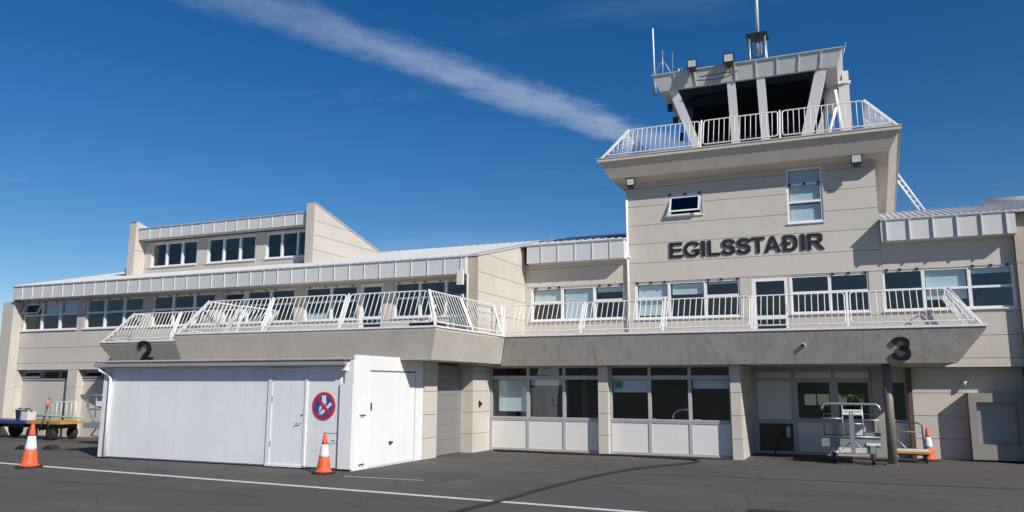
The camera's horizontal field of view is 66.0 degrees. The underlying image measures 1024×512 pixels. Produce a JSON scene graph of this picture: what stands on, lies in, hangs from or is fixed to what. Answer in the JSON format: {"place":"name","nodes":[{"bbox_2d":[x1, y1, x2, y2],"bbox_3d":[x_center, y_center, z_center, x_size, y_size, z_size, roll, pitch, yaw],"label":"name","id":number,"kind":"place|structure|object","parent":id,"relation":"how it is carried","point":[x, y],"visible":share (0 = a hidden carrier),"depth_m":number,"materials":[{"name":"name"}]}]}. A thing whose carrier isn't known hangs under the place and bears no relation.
{"place":"outdoors","nodes":[
{"label":"outdoors","id":0,"kind":"place"},
{"bbox_2d":[83,394,102,437],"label":"belt loader steps","id":1,"kind":"structure","parent":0,"point":[94,424],"depth_m":26.91,"materials":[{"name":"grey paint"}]},
{"bbox_2d":[0,434,1023,511],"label":"apron","id":2,"kind":"object","parent":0,"point":[490,475],"depth_m":16.17,"materials":[{"name":"grey asphalt"}]},
{"bbox_2d":[0,418,48,435],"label":"baggage trailer","id":3,"kind":"object","parent":2,"relation":"on","point":[15,426],"visible":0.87,"depth_m":29.90,"materials":[{"name":"blue paint"}]},
{"bbox_2d":[15,408,35,419],"bbox_3d":[-18.348,5.941,29.716,0.820,0.455,0.414,-4,-10,23],"label":"box","id":4,"kind":"object","parent":3,"relation":"on","point":[23,414],"visible":1,"depth_m":29.62,"materials":[{"name":"grey paint"}]},
{"bbox_2d":[15,423,42,468],"bbox_3d":[-11.756,4.622,19.291,0.588,1.067,0.588,-2,-10,12],"label":"traffic cone","id":5,"kind":"object","parent":2,"relation":"on","point":[29,459],"visible":1,"depth_m":19.17,"materials":[{"name":"plastic"}]},
{"bbox_2d":[14,444,60,449],"bbox_3d":[-14.835,5.959,24.612,1.489,0.141,0.515,0,-9,4],"label":"wheel chock","id":6,"kind":"object","parent":2,"relation":"in","point":[46,447],"visible":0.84,"depth_m":24.51,"materials":[{"name":"rubber"}]},
{"bbox_2d":[26,397,84,439],"bbox_3d":[-16.993,5.994,29.156,1.820,1.540,1.330,-4,-10,23],"label":"baggage trailer","id":7,"kind":"object","parent":2,"relation":"on","point":[52,427],"visible":0.85,"depth_m":28.94,"materials":[{"name":"orange paint"}]},
{"bbox_2d":[36,415,83,418],"bbox_3d":[-15.851,5.681,27.887,3.052,0.100,0.339,-6,-11,32],"label":"green hose","id":8,"kind":"object","parent":7,"relation":"attached to","point":[59,416],"visible":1,"depth_m":28.14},
{"bbox_2d":[93,355,423,470],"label":"shed","id":9,"kind":"structure","parent":2,"relation":"on","point":[253,412],"depth_m":20.27,"materials":[{"name":"white painted metal"},{"name":"corrugated metal"}]},
{"bbox_2d":[264,367,308,467],"bbox_3d":[-5.594,3.983,19.559,1.195,2.410,0.104,-4,-10,23],"label":"door","id":10,"kind":"structure","parent":9,"relation":"in","point":[285,444],"depth_m":19.56,"materials":[{"name":"metal"}]},
{"bbox_2d":[312,392,335,419],"bbox_3d":[-4.577,3.645,19.181,0.670,0.670,0.029,-4,-10,23],"label":"no smoking sign","id":11,"kind":"object","parent":9,"relation":"attached to","point":[323,406],"visible":1,"depth_m":19.17,"materials":[{"name":"metal"}]},
{"bbox_2d":[368,370,415,466],"bbox_3d":[-3.045,4.160,20.438,0.087,2.345,2.210,-4,-10,23],"label":"flap door","id":12,"kind":"structure","parent":9,"relation":"in","point":[392,395],"depth_m":20.35,"materials":[{"name":"white metal"}]},
{"bbox_2d":[0,462,641,511],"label":"apron line","id":13,"kind":"object","parent":2,"relation":"on","point":[349,489],"visible":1,"depth_m":15.20,"materials":[{"name":"paint"}]},
{"bbox_2d":[311,432,335,474],"bbox_3d":[-4.334,4.544,18.227,0.510,0.925,0.510,0,-9,3],"label":"traffic cone","id":14,"kind":"object","parent":2,"relation":"on","point":[323,466],"visible":1,"depth_m":18.11,"materials":[{"name":"plastic"}]},
{"bbox_2d":[0,196,1023,465],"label":"terminal building","id":15,"kind":"structure","parent":2,"relation":"on","point":[738,392],"depth_m":24.53,"materials":[{"name":"white paint"}]},
{"bbox_2d":[22,371,67,379],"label":"window","id":16,"kind":"structure","parent":15,"relation":"in","point":[43,373],"depth_m":32.02,"materials":[{"name":"metal"}]},
{"bbox_2d":[20,300,78,331],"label":"window","id":17,"kind":"structure","parent":15,"relation":"in","point":[71,307],"depth_m":32.12,"materials":[{"name":"white paint"}]},
{"bbox_2d":[83,370,104,379],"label":"window","id":18,"kind":"structure","parent":15,"relation":"in","point":[85,376],"depth_m":30.84,"materials":[{"name":"metal"}]},
{"bbox_2d":[82,297,143,329],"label":"window","id":19,"kind":"structure","parent":15,"relation":"in","point":[124,310],"depth_m":30.75,"materials":[{"name":"white paint"}]},
{"bbox_2d":[138,341,153,359],"bbox_3d":[-13.084,3.374,28.150,0.631,0.720,0.031,-4,10,23],"label":"gate number","id":20,"kind":"object","parent":15,"relation":"attached to","point":[147,352],"visible":0.98,"depth_m":28.11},
{"bbox_2d":[149,240,197,267],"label":"window","id":21,"kind":"structure","parent":15,"relation":"in","point":[183,242],"depth_m":32.01,"materials":[{"name":"white paint"}]},
{"bbox_2d":[102,308,245,341],"bbox_3d":[-11.968,2.526,28.352,6.249,1.089,1.128,-4,-10,23],"label":"walkway railing","id":22,"kind":"object","parent":15,"relation":"on","point":[121,326],"visible":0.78,"depth_m":28.46,"materials":[{"name":"white metal"}]},
{"bbox_2d":[148,293,215,326],"bbox_3d":[-12.176,2.001,29.234,3.160,1.215,0.195,-4,-10,23],"label":"window","id":23,"kind":"structure","parent":15,"relation":"in","point":[194,307],"depth_m":29.39,"materials":[{"name":"white paint"}]},
{"bbox_2d":[205,235,255,263],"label":"window","id":24,"kind":"structure","parent":15,"relation":"in","point":[240,259],"depth_m":30.86,"materials":[{"name":"white paint"}]},
{"bbox_2d":[251,315,259,320],"bbox_3d":[-9.102,2.672,28.428,0.480,1.080,0.470,-5,-11,31],"label":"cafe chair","id":25,"kind":"object","parent":15,"relation":"in","point":[253,316],"visible":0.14,"depth_m":28.30,"materials":[{"name":"grey fabric"}]},
{"bbox_2d":[220,288,294,324],"bbox_3d":[-8.974,1.782,27.838,3.260,1.215,0.268,-4,-10,23],"label":"window","id":26,"kind":"structure","parent":15,"relation":"in","point":[246,293],"depth_m":28.00,"materials":[{"name":"white paint"}]},
{"bbox_2d":[264,230,305,259],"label":"window","id":27,"kind":"structure","parent":15,"relation":"in","point":[282,234],"depth_m":29.78,"materials":[{"name":"white paint"}]},
{"bbox_2d":[301,285,357,321],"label":"window","id":28,"kind":"structure","parent":15,"relation":"in","point":[331,288],"depth_m":26.77,"materials":[{"name":"white paint"}]},
{"bbox_2d":[177,289,502,334],"bbox_3d":[-5.166,1.922,24.338,8.942,1.036,4.631,-4,-10,23],"label":"terrace railing","id":29,"kind":"object","parent":15,"relation":"on","point":[266,316],"visible":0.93,"depth_m":22.68,"materials":[{"name":"white metal"}]},
{"bbox_2d":[349,311,355,317],"bbox_3d":[-5.245,2.434,26.901,0.480,1.080,0.470,-2,-10,14],"label":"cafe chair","id":30,"kind":"object","parent":15,"relation":"in","point":[352,314],"visible":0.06,"depth_m":26.77,"materials":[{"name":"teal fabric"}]},
{"bbox_2d":[359,283,382,326],"bbox_3d":[-4.604,1.870,25.993,0.900,1.900,0.100,-4,-10,23],"label":"balcony door","id":31,"kind":"structure","parent":15,"relation":"in","point":[363,286],"depth_m":26.06,"materials":[{"name":"white paint"}]},
{"bbox_2d":[409,320,446,326],"bbox_3d":[-2.307,1.902,21.536,0.750,0.238,0.800,-4,-10,23],"label":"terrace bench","id":32,"kind":"object","parent":15,"relation":"on","point":[422,324],"visible":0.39,"depth_m":21.26,"materials":[{"name":"black wood"}]},
{"bbox_2d":[391,279,465,318],"bbox_3d":[-2.527,1.360,25.144,2.900,1.215,0.195,-4,-10,23],"label":"window","id":33,"kind":"structure","parent":15,"relation":"in","point":[420,283],"depth_m":25.29,"materials":[{"name":"white paint"}]},
{"bbox_2d":[441,307,454,313],"bbox_3d":[-1.984,2.217,25.518,0.480,1.080,0.470,-3,-10,20],"label":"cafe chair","id":34,"kind":"object","parent":15,"relation":"in","point":[448,310],"visible":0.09,"depth_m":25.35,"materials":[{"name":"grey metal"}]},
{"bbox_2d":[436,363,465,455],"bbox_3d":[-1.904,4.537,23.421,0.300,2.660,1.930,-4,-10,23],"label":"garage door","id":35,"kind":"structure","parent":15,"relation":"in","point":[448,439],"depth_m":23.50,"materials":[{"name":"beige metal"}]},
{"bbox_2d":[458,293,465,300],"bbox_3d":[-1.534,1.281,24.508,0.330,0.240,0.270,-4,-10,23],"label":"wall lamp","id":36,"kind":"object","parent":15,"relation":"attached to","point":[463,295],"visible":0.52,"depth_m":24.40,"materials":[{"name":"white paint"}]},
{"bbox_2d":[490,377,598,419],"bbox_3d":[1.011,4.434,24.610,3.647,1.270,0.134,-4,-10,23],"label":"window frame","id":37,"kind":"structure","parent":15,"relation":"in","point":[514,393],"depth_m":24.98,"materials":[{"name":"metal"}]},
{"bbox_2d":[491,366,597,377],"bbox_3d":[1.007,3.631,24.727,3.647,0.348,0.100,-4,-10,23],"label":"window frame","id":38,"kind":"structure","parent":15,"relation":"in","point":[528,367],"depth_m":24.72,"materials":[{"name":"metal"}]},
{"bbox_2d":[530,283,625,321],"bbox_3d":[2.223,1.612,26.850,3.390,1.205,0.209,-4,-10,23],"label":"window","id":39,"kind":"structure","parent":15,"relation":"in","point":[572,294],"depth_m":26.95,"materials":[{"name":"white paint"}]},
{"bbox_2d":[615,382,621,387],"bbox_3d":[3.210,3.884,23.778,0.220,0.200,0.004,-4,-10,23],"label":"window sticker","id":40,"kind":"object","parent":15,"relation":"attached to","point":[618,384],"depth_m":23.78,"materials":[{"name":"green plastic"}]},
{"bbox_2d":[609,365,729,376],"bbox_3d":[4.603,3.392,23.202,3.560,0.348,0.100,-4,-10,23],"label":"window frame","id":41,"kind":"structure","parent":15,"relation":"in","point":[648,366],"depth_m":23.10,"materials":[{"name":"metal"}]},
{"bbox_2d":[610,377,731,422],"bbox_3d":[4.607,4.195,23.086,3.560,1.270,0.134,-4,-10,23],"label":"window frame","id":42,"kind":"structure","parent":15,"relation":"in","point":[629,384],"depth_m":23.15,"materials":[{"name":"metal"}]},
{"bbox_2d":[635,277,741,319],"bbox_3d":[5.632,1.401,25.402,3.410,1.255,0.209,-4,-10,23],"label":"window","id":43,"kind":"structure","parent":15,"relation":"in","point":[655,290],"depth_m":25.66,"materials":[{"name":"white paint"}]},
{"bbox_2d":[501,287,982,334],"bbox_3d":[6.064,1.787,23.313,13.230,1.023,2.787,-4,-10,23],"label":"balcony railing","id":44,"kind":"object","parent":15,"relation":"on","point":[950,296],"visible":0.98,"depth_m":21.76,"materials":[{"name":"white metal"}]},
{"bbox_2d":[596,46,901,287],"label":"control tower","id":45,"kind":"structure","parent":15,"relation":"on","point":[776,187],"depth_m":25.19,"materials":[{"name":"white paint"}]},
{"bbox_2d":[626,178,634,188],"bbox_3d":[3.997,-2.406,26.365,0.288,0.351,0.360,-4,-3,23],"label":"floodlight","id":46,"kind":"object","parent":45,"relation":"attached to","point":[630,183],"visible":1,"depth_m":26.20,"materials":[{"name":"white metal"}]},
{"bbox_2d":[652,28,656,95],"bbox_3d":[5.172,-7.078,28.714,0.122,2.550,0.122,0,-9,1],"label":"antenna","id":47,"kind":"object","parent":45,"relation":"on","point":[654,89],"visible":0.81,"depth_m":28.66,"materials":[{"name":"white paint"}]},
{"bbox_2d":[655,50,669,73],"bbox_3d":[5.473,-6.654,28.512,0.669,1.650,0.088,-4,-10,23],"label":"antenna","id":48,"kind":"object","parent":45,"relation":"on","point":[662,62],"visible":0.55,"depth_m":28.57,"materials":[{"name":"metal"}]},
{"bbox_2d":[667,191,703,217],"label":"window","id":49,"kind":"structure","parent":45,"relation":"in","point":[699,194],"depth_m":25.80,"materials":[{"name":"white paint"}]},
{"bbox_2d":[687,59,696,77],"bbox_3d":[5.966,-6.183,26.083,0.320,0.588,0.200,-4,-4,23],"label":"floodlight","id":50,"kind":"object","parent":45,"relation":"attached to","point":[691,65],"visible":1,"depth_m":26.01,"materials":[{"name":"white metal"}]},
{"bbox_2d":[723,52,733,73],"bbox_3d":[7.051,-6.244,25.622,0.346,0.635,0.216,-4,-4,23],"label":"floodlight","id":51,"kind":"object","parent":45,"relation":"attached to","point":[728,59],"visible":1,"depth_m":25.54,"materials":[{"name":"white metal"}]},
{"bbox_2d":[669,233,824,257],"bbox_3d":[7.319,-0.322,24.863,4.720,0.508,0.032,-4,-10,23],"label":"name sign","id":52,"kind":"object","parent":45,"relation":"attached to","point":[784,243],"visible":1,"depth_m":24.81,"materials":[{"name":"black metal"}]},
{"bbox_2d":[601,99,897,157],"bbox_3d":[8.454,-3.530,27.891,9.032,1.077,6.888,-4,-10,23],"label":"tower railing","id":53,"kind":"object","parent":45,"relation":"on","point":[864,125],"visible":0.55,"depth_m":24.94,"materials":[{"name":"white metal"}]},
{"bbox_2d":[745,0,768,59],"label":"beacon mast","id":54,"kind":"object","parent":45,"relation":"on","point":[757,37],"visible":0.83,"depth_m":27.23,"materials":[{"name":"metal"}]},
{"bbox_2d":[785,166,824,224],"bbox_3d":[9.066,-1.866,24.453,1.100,1.775,0.209,-4,-10,23],"label":"window","id":55,"kind":"structure","parent":45,"relation":"in","point":[806,213],"depth_m":24.52,"materials":[{"name":"white paint"}]},
{"bbox_2d":[839,80,851,86],"bbox_3d":[10.514,-5.437,24.940,0.140,0.131,0.454,8,-12,-38],"label":"security camera","id":56,"kind":"object","parent":45,"relation":"attached to","point":[845,83],"visible":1,"depth_m":24.87,"materials":[{"name":"white plastic"}]},
{"bbox_2d":[850,154,862,167],"bbox_3d":[10.342,-2.843,23.690,0.320,0.390,0.400,-4,-3,23],"label":"floodlight","id":57,"kind":"object","parent":45,"relation":"attached to","point":[856,161],"visible":1,"depth_m":23.51,"materials":[{"name":"white plastic"}]},
{"bbox_2d":[898,173,924,210],"bbox_3d":[13.777,-2.260,27.478,1.143,1.729,0.070,-4,-10,23],"label":"roof ladder","id":58,"kind":"object","parent":45,"relation":"attached to","point":[911,192],"visible":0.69,"depth_m":27.42,"materials":[{"name":"white metal"}]},
{"bbox_2d":[752,277,789,328],"bbox_3d":[7.993,1.636,24.337,1.070,1.950,0.100,-4,-10,23],"label":"balcony door","id":59,"kind":"structure","parent":15,"relation":"in","point":[764,317],"depth_m":24.35,"materials":[{"name":"white paint"}]},
{"bbox_2d":[795,381,832,419],"bbox_3d":[9.155,4.373,23.916,1.000,1.160,0.100,-4,-10,23],"label":"window frame","id":60,"kind":"structure","parent":15,"relation":"in","point":[798,418],"depth_m":23.89,"materials":[{"name":"metal"}]},
{"bbox_2d":[790,271,872,314],"bbox_3d":[9.549,1.127,23.725,2.270,1.235,0.175,-4,-10,23],"label":"window","id":61,"kind":"structure","parent":15,"relation":"in","point":[866,273],"depth_m":23.69,"materials":[{"name":"white paint"}]},
{"bbox_2d":[836,381,871,420],"bbox_3d":[10.166,4.306,23.488,0.920,1.160,0.100,-4,-10,23],"label":"window frame","id":62,"kind":"structure","parent":15,"relation":"in","point":[836,381],"depth_m":23.44,"materials":[{"name":"metal"}]},
{"bbox_2d":[892,381,908,421],"bbox_3d":[11.292,4.231,23.011,0.410,1.160,0.100,-4,-10,23],"label":"window frame","id":63,"kind":"structure","parent":15,"relation":"in","point":[904,382],"depth_m":22.91,"materials":[{"name":"metal"}]},
{"bbox_2d":[891,337,910,359],"bbox_3d":[9.951,2.370,20.195,0.454,0.619,0.030,-4,9,23],"label":"gate number","id":64,"kind":"object","parent":15,"relation":"attached to","point":[905,349],"visible":1,"depth_m":20.16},
{"bbox_2d":[882,263,1018,311],"bbox_3d":[12.423,0.925,22.528,3.370,1.265,0.209,-4,-10,23],"label":"window","id":65,"kind":"structure","parent":15,"relation":"in","point":[944,277],"depth_m":22.54,"materials":[{"name":"white paint"}]},
{"bbox_2d":[448,449,699,511],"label":"ground cable","id":66,"kind":"object","parent":2,"relation":"on","point":[541,489],"visible":0.98,"depth_m":17.90,"materials":[{"name":"rubber"}]},
{"bbox_2d":[497,450,726,459],"bbox_3d":[2.716,5.814,23.081,6.903,0.060,0.223,-4,-10,22],"label":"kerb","id":67,"kind":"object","parent":2,"relation":"on","point":[713,458],"visible":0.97,"depth_m":23.25,"materials":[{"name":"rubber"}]},
{"bbox_2d":[746,509,796,511],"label":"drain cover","id":68,"kind":"object","parent":2,"relation":"in","point":[755,510],"visible":1,"depth_m":12.81,"materials":[{"name":"metal"}]},
{"bbox_2d":[617,473,1010,488],"bbox_3d":[7.773,4.781,16.575,11.229,0.001,0.234,-3,-10,19],"label":"tar seam","id":69,"kind":"object","parent":2,"relation":"on","point":[818,480],"visible":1,"depth_m":17.01,"materials":[{"name":"asphalt"}]},
{"bbox_2d":[821,402,882,464],"bbox_3d":[9.321,4.821,21.663,1.506,1.595,2.320,-4,-10,23],"label":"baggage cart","id":70,"kind":"object","parent":2,"relation":"on","point":[872,441],"visible":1,"depth_m":20.86,"materials":[{"name":"grey paint"}]},
{"bbox_2d":[895,422,930,462],"bbox_3d":[10.819,5.077,21.531,0.990,1.058,0.700,-4,-10,23],"label":"flat trolley","id":71,"kind":"object","parent":2,"relation":"on","point":[925,453],"visible":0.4,"depth_m":21.29,"materials":[{"name":"metal"}]},
{"bbox_2d":[919,427,939,460],"bbox_3d":[11.577,5.224,21.949,0.499,0.905,0.499,-3,-10,17],"label":"traffic cone","id":72,"kind":"object","parent":2,"relation":"on","point":[929,445],"visible":0.8,"depth_m":21.85,"materials":[{"name":"plastic"}]},
{"bbox_2d":[0,0,1023,332],"label":"sky","id":73,"kind":"structure","parent":0,"point":[415,124],"materials":[{"name":"blue"}]},
{"bbox_2d":[672,408,688,418],"bbox_3d":[4.965,4.705,23.312,0.690,0.400,0.200,-4,-10,23],"label":"desk lamp","id":74,"kind":"object","parent":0,"point":[686,409],"visible":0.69,"depth_m":23.32,"materials":[{"name":"grey metal"}]},
{"bbox_2d":[804,394,862,405],"bbox_3d":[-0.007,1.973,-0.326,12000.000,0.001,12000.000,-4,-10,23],"label":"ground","id":75,"kind":"structure","parent":0,"point":[810,399],"depth_m":131.67,"materials":[{"name":"plant"}]},
{"bbox_2d":[840,394,865,405],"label":"birch tree","id":76,"kind":"object","parent":75,"relation":"on","point":[854,398],"visible":0.09,"depth_m":44.95,"materials":[{"name":"green plant"}]}
]}

